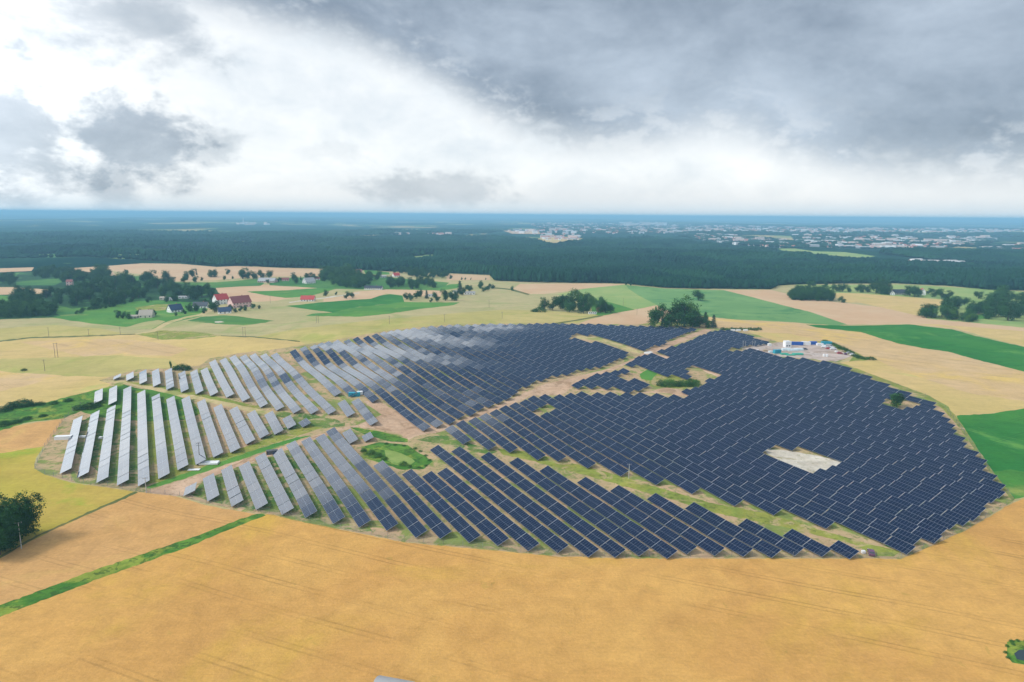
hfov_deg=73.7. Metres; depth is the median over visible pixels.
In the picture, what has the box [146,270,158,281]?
tree
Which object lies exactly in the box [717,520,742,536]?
solar table
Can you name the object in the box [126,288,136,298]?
tree
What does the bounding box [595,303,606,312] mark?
tree
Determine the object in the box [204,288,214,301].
tree
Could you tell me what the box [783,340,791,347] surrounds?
site office
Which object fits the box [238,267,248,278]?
tree
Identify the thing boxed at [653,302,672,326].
tree
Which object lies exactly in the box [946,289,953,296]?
tree
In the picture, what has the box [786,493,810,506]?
solar table
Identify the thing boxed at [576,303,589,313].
tree
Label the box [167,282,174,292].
tree
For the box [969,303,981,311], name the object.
tree
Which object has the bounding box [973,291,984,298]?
tree
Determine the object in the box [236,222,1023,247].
town buildings
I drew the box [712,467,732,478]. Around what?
solar table
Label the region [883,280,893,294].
tree
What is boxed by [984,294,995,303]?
tree
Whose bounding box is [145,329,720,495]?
track
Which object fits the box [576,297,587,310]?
tree
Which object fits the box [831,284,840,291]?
tree
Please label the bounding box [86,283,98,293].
tree
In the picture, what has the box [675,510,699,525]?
solar table
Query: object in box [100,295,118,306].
tree
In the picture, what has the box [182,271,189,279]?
tree
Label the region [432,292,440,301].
tree
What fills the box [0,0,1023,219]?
sky
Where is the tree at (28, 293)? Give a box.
[23,291,34,301]
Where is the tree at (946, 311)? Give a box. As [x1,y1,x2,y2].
[940,306,956,318]
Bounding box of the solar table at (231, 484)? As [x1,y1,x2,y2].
[225,478,237,490]
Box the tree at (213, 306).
[207,300,219,311]
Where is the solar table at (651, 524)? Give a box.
[640,517,663,532]
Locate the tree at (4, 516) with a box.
[0,508,22,550]
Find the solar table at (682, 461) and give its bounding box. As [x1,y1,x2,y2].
[673,456,692,467]
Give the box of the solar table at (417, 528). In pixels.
[408,521,426,537]
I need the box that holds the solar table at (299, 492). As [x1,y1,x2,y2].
[292,486,307,499]
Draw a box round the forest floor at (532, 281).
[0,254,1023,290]
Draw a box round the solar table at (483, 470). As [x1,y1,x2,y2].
[476,465,492,475]
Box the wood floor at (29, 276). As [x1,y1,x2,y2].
[0,271,219,318]
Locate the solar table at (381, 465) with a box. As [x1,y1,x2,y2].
[374,460,387,471]
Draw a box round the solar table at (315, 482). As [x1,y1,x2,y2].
[308,476,322,488]
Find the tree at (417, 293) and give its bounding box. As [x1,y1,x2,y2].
[413,291,421,298]
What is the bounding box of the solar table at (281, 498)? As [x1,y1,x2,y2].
[274,492,289,505]
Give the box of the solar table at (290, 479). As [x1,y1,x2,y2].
[285,472,298,484]
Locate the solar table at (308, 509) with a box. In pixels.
[301,502,316,517]
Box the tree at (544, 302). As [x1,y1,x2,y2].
[538,297,548,309]
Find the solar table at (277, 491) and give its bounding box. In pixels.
[271,485,284,497]
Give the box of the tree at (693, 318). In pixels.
[687,309,698,327]
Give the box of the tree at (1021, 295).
[1013,291,1023,300]
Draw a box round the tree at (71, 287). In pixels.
[68,284,79,291]
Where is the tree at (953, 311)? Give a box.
[949,306,957,318]
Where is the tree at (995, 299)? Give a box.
[987,296,1000,311]
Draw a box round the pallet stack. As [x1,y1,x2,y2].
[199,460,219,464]
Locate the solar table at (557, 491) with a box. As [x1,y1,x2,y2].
[548,485,567,498]
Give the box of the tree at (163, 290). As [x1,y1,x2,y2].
[158,287,167,295]
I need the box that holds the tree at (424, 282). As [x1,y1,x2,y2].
[421,278,427,284]
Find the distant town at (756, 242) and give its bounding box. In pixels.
[673,233,809,247]
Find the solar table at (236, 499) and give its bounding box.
[229,493,242,506]
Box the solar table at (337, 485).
[331,479,345,491]
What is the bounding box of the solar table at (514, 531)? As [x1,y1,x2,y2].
[504,523,526,539]
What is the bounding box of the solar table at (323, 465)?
[317,459,330,470]
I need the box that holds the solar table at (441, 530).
[431,522,450,538]
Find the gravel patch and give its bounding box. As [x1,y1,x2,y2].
[766,449,840,472]
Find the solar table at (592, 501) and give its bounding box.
[582,495,602,508]
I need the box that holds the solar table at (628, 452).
[619,448,636,457]
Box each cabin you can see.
[266,449,277,454]
[348,392,359,396]
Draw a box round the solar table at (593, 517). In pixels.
[582,509,604,524]
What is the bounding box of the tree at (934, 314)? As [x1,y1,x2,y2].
[930,308,939,317]
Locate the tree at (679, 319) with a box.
[669,304,686,326]
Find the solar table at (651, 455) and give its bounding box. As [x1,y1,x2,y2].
[642,450,660,460]
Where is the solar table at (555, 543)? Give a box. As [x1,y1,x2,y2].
[544,535,567,552]
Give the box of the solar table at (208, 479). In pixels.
[203,473,214,485]
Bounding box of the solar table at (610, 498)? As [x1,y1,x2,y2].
[600,492,620,504]
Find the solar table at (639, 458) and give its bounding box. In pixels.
[630,454,648,463]
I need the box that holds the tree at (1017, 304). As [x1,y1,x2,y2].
[1011,300,1023,311]
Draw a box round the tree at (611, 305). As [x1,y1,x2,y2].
[608,303,615,312]
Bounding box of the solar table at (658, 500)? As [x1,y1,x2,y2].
[647,493,668,506]
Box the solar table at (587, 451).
[579,446,596,456]
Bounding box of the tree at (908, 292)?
[902,285,917,295]
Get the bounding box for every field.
[0,267,33,271]
[0,287,43,294]
[0,318,150,340]
[0,325,123,339]
[0,334,305,408]
[0,355,176,376]
[0,372,61,390]
[0,418,63,452]
[0,446,132,555]
[0,492,254,604]
[0,498,1023,681]
[22,339,187,355]
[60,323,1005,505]
[74,263,321,280]
[78,277,1023,413]
[216,285,310,301]
[256,310,597,343]
[323,289,441,301]
[446,274,489,279]
[514,283,623,293]
[580,305,711,324]
[700,317,1023,413]
[726,290,1023,333]
[747,331,815,341]
[834,293,943,316]
[840,360,1023,414]
[921,324,1023,345]
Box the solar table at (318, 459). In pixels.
[313,454,325,464]
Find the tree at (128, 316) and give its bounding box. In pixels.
[124,312,132,318]
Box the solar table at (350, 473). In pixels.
[343,467,357,479]
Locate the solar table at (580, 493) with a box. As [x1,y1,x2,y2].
[571,487,590,500]
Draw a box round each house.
[66,279,73,285]
[138,309,154,317]
[166,303,183,312]
[178,295,189,298]
[192,301,209,307]
[212,293,228,303]
[217,306,231,313]
[227,295,251,307]
[257,277,277,282]
[300,295,315,300]
[302,277,315,283]
[364,285,382,289]
[464,291,475,294]
[892,289,906,294]
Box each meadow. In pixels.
[0,295,9,300]
[16,278,60,284]
[53,300,207,328]
[56,306,87,315]
[128,320,164,328]
[136,304,183,310]
[137,330,220,339]
[175,279,263,287]
[188,315,271,324]
[249,288,333,297]
[269,276,447,290]
[289,294,403,311]
[307,302,459,316]
[364,270,389,274]
[438,284,461,290]
[558,284,655,308]
[590,300,634,315]
[626,285,845,324]
[639,322,689,326]
[796,284,1023,327]
[806,324,1023,370]
[957,408,1023,498]
[994,469,1023,498]
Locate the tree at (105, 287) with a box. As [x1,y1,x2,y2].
[97,283,111,295]
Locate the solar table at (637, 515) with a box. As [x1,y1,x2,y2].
[626,508,648,522]
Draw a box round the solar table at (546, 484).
[537,478,555,490]
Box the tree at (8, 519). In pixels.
[0,505,24,542]
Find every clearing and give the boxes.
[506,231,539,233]
[538,237,582,242]
[778,248,873,257]
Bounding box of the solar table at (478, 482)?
[469,476,486,487]
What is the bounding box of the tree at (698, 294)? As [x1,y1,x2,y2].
[692,290,705,300]
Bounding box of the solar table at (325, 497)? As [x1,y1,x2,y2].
[318,491,333,504]
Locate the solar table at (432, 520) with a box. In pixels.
[422,512,441,528]
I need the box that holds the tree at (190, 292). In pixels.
[184,286,198,299]
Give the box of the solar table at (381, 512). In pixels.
[373,505,389,520]
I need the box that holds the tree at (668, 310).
[666,309,677,325]
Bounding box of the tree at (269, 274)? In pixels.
[264,270,273,277]
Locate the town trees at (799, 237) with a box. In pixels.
[790,234,954,248]
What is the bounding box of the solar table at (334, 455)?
[328,450,340,460]
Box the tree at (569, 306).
[564,298,575,311]
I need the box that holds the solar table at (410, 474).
[402,469,417,480]
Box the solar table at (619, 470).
[610,464,628,475]
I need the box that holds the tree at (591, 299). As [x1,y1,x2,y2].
[583,291,597,305]
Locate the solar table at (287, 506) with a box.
[278,500,293,514]
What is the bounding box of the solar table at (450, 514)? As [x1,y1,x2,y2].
[441,507,459,522]
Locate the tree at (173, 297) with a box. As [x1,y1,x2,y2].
[170,292,178,300]
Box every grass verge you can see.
[74,417,143,484]
[126,381,267,408]
[142,420,207,484]
[146,436,308,487]
[193,451,370,530]
[204,425,322,465]
[261,412,344,439]
[351,427,407,441]
[418,435,497,453]
[498,449,899,555]
[640,364,699,388]
[640,369,656,379]
[817,341,867,361]
[833,362,1014,500]
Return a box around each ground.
[13,266,1023,558]
[34,323,1011,558]
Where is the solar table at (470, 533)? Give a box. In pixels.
[459,525,479,541]
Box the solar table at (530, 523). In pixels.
[520,516,541,531]
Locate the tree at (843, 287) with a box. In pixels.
[838,283,848,291]
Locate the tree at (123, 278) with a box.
[121,276,133,284]
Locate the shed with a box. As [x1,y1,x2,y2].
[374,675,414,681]
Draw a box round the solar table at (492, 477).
[484,471,501,483]
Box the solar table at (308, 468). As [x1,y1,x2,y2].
[300,464,313,474]
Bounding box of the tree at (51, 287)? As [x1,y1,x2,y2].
[45,286,55,295]
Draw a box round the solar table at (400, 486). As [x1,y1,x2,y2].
[392,480,408,492]
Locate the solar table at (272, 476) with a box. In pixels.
[264,471,277,482]
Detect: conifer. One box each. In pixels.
[456,281,462,293]
[710,315,717,327]
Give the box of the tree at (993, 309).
[981,301,998,316]
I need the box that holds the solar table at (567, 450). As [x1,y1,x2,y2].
[560,445,575,455]
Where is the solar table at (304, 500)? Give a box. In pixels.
[297,494,311,508]
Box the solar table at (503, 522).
[493,514,513,529]
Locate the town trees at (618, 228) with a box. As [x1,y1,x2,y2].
[530,223,673,233]
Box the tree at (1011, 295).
[1005,291,1016,300]
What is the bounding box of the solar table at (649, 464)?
[641,459,660,470]
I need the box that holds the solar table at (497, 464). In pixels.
[489,458,505,469]
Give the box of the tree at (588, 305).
[584,302,592,312]
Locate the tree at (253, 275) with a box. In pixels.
[250,271,257,278]
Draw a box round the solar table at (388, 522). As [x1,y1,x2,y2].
[379,514,397,530]
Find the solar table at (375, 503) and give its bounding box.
[366,496,382,511]
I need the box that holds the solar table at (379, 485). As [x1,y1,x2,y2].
[372,479,387,491]
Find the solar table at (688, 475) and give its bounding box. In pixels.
[678,469,698,481]
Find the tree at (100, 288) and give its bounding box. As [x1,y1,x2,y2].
[94,278,107,293]
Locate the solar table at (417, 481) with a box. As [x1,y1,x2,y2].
[409,476,425,487]
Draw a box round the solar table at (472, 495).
[463,489,481,502]
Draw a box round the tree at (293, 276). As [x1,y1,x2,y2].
[290,272,296,280]
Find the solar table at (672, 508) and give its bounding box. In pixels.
[660,501,683,515]
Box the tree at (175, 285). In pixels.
[169,282,180,294]
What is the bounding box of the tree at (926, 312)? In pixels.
[917,303,938,317]
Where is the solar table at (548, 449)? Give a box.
[541,444,556,454]
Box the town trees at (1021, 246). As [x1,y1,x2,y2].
[976,243,1023,248]
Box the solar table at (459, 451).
[451,446,466,456]
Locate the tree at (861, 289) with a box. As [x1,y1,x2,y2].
[859,284,868,292]
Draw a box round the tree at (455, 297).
[453,292,458,300]
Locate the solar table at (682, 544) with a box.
[670,536,696,553]
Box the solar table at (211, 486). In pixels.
[204,480,216,492]
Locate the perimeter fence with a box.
[34,361,1013,557]
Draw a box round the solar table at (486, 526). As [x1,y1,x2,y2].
[476,519,496,534]
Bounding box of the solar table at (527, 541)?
[516,533,538,550]
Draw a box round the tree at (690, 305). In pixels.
[681,294,701,324]
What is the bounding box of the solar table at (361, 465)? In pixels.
[354,459,368,471]
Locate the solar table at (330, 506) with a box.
[322,499,338,513]
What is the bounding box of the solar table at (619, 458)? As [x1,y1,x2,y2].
[611,453,627,464]
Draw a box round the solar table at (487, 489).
[479,483,496,496]
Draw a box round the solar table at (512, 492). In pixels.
[503,485,521,498]
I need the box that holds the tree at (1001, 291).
[995,285,1009,296]
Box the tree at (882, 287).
[873,278,888,294]
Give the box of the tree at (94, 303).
[88,299,100,308]
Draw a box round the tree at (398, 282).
[395,277,402,286]
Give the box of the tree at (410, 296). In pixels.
[407,293,413,300]
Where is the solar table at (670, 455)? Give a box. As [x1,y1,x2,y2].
[661,450,679,460]
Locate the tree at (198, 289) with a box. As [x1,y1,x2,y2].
[188,284,203,298]
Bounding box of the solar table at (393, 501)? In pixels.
[385,494,401,508]
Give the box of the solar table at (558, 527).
[548,519,570,535]
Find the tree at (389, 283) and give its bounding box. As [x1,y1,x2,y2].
[386,278,394,287]
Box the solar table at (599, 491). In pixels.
[589,484,608,497]
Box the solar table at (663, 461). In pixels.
[654,456,672,466]
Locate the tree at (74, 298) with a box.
[68,292,84,305]
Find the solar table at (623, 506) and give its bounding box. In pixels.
[613,499,634,514]
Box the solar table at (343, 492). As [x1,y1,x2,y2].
[336,486,351,499]
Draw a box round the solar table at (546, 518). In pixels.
[536,510,556,525]
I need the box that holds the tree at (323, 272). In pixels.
[318,269,329,278]
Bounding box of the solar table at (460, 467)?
[452,462,468,473]
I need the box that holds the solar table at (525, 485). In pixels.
[516,479,534,491]
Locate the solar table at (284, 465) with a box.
[278,460,291,471]
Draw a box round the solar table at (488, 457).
[481,452,496,462]
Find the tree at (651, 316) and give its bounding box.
[645,308,661,326]
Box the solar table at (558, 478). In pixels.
[549,473,567,484]
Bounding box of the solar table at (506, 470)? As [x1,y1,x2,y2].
[498,465,514,476]
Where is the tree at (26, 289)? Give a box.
[20,287,32,298]
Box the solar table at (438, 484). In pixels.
[430,478,446,490]
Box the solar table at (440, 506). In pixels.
[432,498,450,513]
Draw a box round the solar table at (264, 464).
[258,459,270,469]
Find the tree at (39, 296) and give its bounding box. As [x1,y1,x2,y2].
[34,292,43,301]
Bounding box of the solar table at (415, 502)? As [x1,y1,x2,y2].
[406,495,424,509]
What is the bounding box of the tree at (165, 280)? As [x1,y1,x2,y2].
[161,275,168,283]
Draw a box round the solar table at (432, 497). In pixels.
[424,491,441,504]
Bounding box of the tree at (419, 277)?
[416,274,423,283]
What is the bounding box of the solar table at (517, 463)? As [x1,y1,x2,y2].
[509,457,526,468]
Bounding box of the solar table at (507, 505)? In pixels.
[498,498,517,512]
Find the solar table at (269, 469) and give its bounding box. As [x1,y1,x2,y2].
[261,465,273,475]
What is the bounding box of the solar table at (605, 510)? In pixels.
[594,503,615,517]
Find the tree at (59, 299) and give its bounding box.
[54,296,63,303]
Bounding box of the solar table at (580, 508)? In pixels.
[570,501,590,515]
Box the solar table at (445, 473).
[437,468,453,479]
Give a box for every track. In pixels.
[104,380,336,419]
[135,309,211,333]
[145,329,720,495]
[289,293,358,302]
[530,377,687,396]
[577,335,642,353]
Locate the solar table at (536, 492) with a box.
[526,486,545,499]
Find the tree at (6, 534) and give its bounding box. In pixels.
[0,515,24,554]
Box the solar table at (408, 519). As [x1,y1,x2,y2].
[399,511,418,527]
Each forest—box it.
[0,228,501,247]
[0,243,146,257]
[683,230,1023,236]
[728,224,1022,228]
[879,247,1023,263]
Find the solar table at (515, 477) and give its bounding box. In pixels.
[507,471,524,483]
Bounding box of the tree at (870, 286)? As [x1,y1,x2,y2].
[868,281,884,292]
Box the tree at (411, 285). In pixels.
[409,281,415,288]
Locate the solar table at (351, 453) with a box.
[344,448,357,458]
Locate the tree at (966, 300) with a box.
[962,297,970,304]
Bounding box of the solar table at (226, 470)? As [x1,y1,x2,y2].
[221,465,233,476]
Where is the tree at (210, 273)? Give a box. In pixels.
[207,269,214,276]
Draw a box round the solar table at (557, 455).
[549,450,565,460]
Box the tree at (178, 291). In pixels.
[172,287,184,295]
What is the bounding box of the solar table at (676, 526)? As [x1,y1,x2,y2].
[665,518,688,533]
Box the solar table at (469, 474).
[460,469,477,480]
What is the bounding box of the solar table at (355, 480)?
[348,474,363,486]
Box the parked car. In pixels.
[867,548,874,555]
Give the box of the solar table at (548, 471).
[540,466,557,477]
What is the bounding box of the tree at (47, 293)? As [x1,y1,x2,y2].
[40,287,52,297]
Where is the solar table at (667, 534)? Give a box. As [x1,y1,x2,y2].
[654,526,679,542]
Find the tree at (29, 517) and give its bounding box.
[0,490,46,540]
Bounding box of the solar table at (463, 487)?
[454,481,471,494]
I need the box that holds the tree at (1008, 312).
[998,304,1019,320]
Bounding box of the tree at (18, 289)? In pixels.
[15,287,25,295]
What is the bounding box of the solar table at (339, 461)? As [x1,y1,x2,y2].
[333,456,346,466]
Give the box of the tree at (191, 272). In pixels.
[188,268,196,276]
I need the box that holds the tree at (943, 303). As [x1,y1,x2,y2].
[938,301,950,315]
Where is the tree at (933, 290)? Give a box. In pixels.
[928,288,938,296]
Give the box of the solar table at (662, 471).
[653,466,672,477]
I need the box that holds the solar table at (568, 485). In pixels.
[559,479,578,492]
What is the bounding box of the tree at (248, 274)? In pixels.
[245,270,251,278]
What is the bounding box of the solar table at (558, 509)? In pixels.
[548,502,568,516]
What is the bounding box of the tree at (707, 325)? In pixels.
[701,315,711,327]
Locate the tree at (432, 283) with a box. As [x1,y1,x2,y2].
[428,278,436,287]
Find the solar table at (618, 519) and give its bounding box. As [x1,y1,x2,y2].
[608,511,629,526]
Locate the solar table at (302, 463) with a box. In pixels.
[297,458,309,468]
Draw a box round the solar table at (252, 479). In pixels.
[244,474,257,486]
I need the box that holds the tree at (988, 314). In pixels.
[982,306,993,318]
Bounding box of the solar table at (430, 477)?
[422,471,438,483]
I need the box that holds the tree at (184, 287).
[180,282,190,290]
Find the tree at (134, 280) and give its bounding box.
[124,273,140,284]
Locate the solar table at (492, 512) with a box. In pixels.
[482,505,502,520]
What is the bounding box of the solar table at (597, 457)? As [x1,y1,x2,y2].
[589,452,606,462]
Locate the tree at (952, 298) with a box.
[942,296,956,305]
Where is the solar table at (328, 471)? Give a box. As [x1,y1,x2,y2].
[321,466,335,476]
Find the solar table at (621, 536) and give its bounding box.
[610,528,633,544]
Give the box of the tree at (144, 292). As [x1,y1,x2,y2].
[140,288,146,297]
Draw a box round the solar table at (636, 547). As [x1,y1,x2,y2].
[624,538,648,555]
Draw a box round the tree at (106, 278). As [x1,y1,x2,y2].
[100,275,111,280]
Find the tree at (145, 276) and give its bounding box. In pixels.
[138,271,150,281]
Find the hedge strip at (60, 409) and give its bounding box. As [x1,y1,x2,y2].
[0,384,199,430]
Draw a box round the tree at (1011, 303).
[1008,299,1015,307]
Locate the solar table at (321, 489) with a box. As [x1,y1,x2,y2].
[313,483,327,496]
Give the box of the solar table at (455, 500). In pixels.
[446,493,465,507]
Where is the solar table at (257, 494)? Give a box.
[250,488,263,500]
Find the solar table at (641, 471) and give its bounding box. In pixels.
[632,465,651,477]
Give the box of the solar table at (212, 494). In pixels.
[206,487,218,500]
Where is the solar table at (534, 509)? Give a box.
[524,502,544,516]
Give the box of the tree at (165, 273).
[162,270,175,281]
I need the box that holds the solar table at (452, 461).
[444,456,459,466]
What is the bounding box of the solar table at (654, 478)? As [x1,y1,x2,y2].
[644,472,663,484]
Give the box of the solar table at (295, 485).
[289,479,302,491]
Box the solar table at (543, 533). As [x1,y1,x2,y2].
[532,525,554,541]
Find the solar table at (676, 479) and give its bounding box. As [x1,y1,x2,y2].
[665,473,685,485]
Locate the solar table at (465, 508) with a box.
[456,501,474,515]
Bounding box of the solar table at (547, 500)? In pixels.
[537,494,557,507]
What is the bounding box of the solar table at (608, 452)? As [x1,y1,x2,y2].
[600,447,616,457]
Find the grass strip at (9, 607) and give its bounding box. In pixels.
[0,514,264,616]
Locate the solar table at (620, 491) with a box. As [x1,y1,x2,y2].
[610,485,630,497]
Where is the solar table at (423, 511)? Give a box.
[414,504,432,518]
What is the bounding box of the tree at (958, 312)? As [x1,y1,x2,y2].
[953,307,960,318]
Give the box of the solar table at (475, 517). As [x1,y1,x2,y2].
[466,510,485,524]
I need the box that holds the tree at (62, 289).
[54,287,66,293]
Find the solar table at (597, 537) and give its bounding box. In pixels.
[586,529,609,545]
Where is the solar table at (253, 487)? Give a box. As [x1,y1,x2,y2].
[247,481,260,493]
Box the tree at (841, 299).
[838,296,845,302]
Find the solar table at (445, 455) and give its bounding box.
[437,450,452,460]
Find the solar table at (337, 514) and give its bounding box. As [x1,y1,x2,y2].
[328,508,344,523]
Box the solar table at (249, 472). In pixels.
[241,467,254,478]
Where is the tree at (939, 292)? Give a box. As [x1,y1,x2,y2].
[936,288,948,298]
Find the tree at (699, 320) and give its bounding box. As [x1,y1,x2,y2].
[694,313,702,327]
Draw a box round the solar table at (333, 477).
[326,472,340,484]
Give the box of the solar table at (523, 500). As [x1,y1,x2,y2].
[513,493,533,507]
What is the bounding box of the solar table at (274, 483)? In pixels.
[267,478,281,490]
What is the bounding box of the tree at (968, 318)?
[964,313,975,321]
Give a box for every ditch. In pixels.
[0,334,135,341]
[0,492,137,557]
[221,335,299,341]
[490,287,528,294]
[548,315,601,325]
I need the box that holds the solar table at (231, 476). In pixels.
[223,471,235,483]
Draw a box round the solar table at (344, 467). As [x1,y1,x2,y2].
[338,462,351,472]
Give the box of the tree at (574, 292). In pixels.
[570,287,587,303]
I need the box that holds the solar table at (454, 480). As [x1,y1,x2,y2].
[445,474,462,486]
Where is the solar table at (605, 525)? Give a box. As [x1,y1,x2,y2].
[595,518,618,534]
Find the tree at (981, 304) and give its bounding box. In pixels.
[976,301,986,313]
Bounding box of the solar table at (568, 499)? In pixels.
[559,493,579,506]
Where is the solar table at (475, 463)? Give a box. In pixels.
[467,458,482,469]
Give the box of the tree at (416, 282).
[414,279,419,287]
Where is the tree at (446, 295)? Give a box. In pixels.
[440,288,448,300]
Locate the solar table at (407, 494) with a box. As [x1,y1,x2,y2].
[399,487,415,500]
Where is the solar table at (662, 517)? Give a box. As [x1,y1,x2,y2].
[650,509,672,524]
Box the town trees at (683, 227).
[666,225,808,232]
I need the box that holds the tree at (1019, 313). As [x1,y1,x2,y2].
[1014,306,1022,317]
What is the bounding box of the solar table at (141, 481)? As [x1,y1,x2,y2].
[138,473,149,485]
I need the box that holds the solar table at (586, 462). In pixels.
[578,457,595,467]
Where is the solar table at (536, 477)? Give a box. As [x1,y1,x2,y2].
[527,471,545,482]
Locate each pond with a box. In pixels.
[385,450,414,464]
[1014,650,1023,660]
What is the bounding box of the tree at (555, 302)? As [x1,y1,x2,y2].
[546,296,558,309]
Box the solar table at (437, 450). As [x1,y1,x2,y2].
[430,445,444,455]
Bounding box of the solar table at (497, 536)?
[486,528,507,545]
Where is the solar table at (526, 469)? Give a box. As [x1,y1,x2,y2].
[518,464,535,475]
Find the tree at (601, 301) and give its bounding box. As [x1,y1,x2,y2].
[598,298,612,312]
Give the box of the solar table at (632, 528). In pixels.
[621,520,644,536]
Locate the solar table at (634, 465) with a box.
[621,459,639,470]
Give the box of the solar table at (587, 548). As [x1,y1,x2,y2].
[574,539,598,556]
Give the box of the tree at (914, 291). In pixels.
[907,285,921,296]
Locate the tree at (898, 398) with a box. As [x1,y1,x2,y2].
[887,392,906,407]
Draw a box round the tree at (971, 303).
[965,300,976,310]
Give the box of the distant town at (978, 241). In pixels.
[942,235,999,246]
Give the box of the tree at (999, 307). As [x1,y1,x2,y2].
[996,301,1007,316]
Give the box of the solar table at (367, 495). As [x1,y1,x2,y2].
[360,489,375,502]
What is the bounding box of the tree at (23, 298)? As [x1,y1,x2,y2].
[20,296,30,304]
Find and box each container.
[54,435,72,439]
[773,349,780,353]
[821,341,831,344]
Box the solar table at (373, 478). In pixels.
[366,472,380,484]
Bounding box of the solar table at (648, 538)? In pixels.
[636,530,660,547]
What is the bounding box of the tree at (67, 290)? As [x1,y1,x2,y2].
[64,285,71,294]
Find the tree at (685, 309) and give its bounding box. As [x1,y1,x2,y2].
[671,297,696,326]
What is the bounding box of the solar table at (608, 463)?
[599,458,616,468]
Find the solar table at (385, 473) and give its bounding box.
[379,467,394,478]
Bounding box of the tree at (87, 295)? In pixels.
[80,288,95,300]
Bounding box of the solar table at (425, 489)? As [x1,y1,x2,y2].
[416,483,432,496]
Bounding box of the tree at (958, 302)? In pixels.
[953,296,962,307]
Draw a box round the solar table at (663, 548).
[651,540,677,557]
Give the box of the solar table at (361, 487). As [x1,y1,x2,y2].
[354,481,368,493]
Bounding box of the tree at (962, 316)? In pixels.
[958,312,967,320]
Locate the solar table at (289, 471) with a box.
[282,466,294,477]
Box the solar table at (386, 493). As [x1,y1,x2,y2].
[378,487,394,499]
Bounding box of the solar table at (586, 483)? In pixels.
[577,477,596,489]
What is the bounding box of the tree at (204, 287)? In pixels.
[194,284,209,296]
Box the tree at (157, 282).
[151,276,162,288]
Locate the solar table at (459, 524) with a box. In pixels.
[450,516,469,531]
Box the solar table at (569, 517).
[560,510,581,525]
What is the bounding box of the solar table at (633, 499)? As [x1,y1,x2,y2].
[623,493,643,506]
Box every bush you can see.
[0,406,12,411]
[0,420,11,426]
[4,401,21,408]
[9,397,34,409]
[9,418,23,424]
[21,415,31,420]
[22,400,36,407]
[72,404,85,410]
[80,401,97,410]
[87,402,102,408]
[175,363,190,370]
[181,365,191,370]
[366,449,376,455]
[373,452,383,457]
[656,379,666,386]
[660,379,672,387]
[667,378,676,386]
[687,379,696,386]
[690,379,701,386]
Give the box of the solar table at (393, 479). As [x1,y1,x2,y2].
[386,473,401,485]
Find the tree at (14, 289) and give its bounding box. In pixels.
[10,284,23,294]
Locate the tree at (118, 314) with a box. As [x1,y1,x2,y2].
[113,310,120,317]
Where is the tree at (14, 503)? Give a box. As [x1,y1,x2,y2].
[0,495,31,506]
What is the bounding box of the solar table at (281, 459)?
[275,454,287,464]
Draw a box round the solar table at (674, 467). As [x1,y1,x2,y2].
[665,462,685,473]
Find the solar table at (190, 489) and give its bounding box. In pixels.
[183,482,196,495]
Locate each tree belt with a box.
[0,271,17,284]
[0,298,57,317]
[32,264,105,283]
[75,298,133,313]
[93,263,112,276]
[318,263,381,287]
[393,266,449,277]
[786,284,835,300]
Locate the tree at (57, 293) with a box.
[51,289,63,298]
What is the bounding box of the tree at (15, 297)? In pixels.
[10,293,22,303]
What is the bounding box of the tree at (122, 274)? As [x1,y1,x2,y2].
[116,271,129,277]
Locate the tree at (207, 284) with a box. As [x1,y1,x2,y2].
[203,282,216,292]
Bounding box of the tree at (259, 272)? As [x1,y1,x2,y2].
[256,269,265,277]
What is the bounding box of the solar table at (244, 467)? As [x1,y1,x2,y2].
[239,461,250,472]
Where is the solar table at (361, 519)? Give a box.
[353,511,369,526]
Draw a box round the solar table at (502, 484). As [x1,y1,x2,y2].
[493,478,511,491]
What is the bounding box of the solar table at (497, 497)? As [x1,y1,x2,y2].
[488,490,506,504]
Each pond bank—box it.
[362,442,431,469]
[1007,640,1023,663]
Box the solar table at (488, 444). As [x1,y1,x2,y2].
[481,440,495,449]
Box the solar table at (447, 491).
[438,485,455,498]
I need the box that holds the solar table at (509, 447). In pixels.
[503,442,517,452]
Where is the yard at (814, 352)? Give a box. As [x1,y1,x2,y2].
[743,342,850,361]
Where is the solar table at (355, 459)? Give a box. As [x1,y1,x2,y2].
[349,454,362,464]
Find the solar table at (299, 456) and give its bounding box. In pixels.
[293,451,305,462]
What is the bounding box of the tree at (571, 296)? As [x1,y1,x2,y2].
[567,293,577,302]
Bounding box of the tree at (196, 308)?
[193,303,199,310]
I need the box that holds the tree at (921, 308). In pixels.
[916,304,926,315]
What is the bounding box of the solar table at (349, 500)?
[341,494,357,508]
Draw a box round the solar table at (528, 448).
[521,443,536,453]
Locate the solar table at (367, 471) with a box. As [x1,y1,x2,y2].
[360,466,374,477]
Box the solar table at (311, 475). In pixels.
[304,470,318,481]
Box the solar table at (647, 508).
[636,501,658,515]
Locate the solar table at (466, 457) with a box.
[459,452,474,462]
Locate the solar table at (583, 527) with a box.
[573,519,595,535]
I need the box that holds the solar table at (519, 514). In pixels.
[508,507,529,522]
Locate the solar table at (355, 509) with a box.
[347,502,363,517]
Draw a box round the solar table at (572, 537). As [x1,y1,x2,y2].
[561,529,583,545]
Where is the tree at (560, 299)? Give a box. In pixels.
[555,294,565,308]
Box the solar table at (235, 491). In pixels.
[227,486,240,498]
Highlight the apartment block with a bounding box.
[809,244,819,246]
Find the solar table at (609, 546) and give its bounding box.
[600,539,625,556]
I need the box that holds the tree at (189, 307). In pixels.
[185,303,193,311]
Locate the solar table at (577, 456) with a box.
[569,451,585,461]
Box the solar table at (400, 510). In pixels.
[392,503,409,517]
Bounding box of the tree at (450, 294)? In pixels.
[448,289,455,298]
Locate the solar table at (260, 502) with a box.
[253,495,267,509]
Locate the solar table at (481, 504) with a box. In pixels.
[472,497,491,510]
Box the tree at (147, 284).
[140,280,152,291]

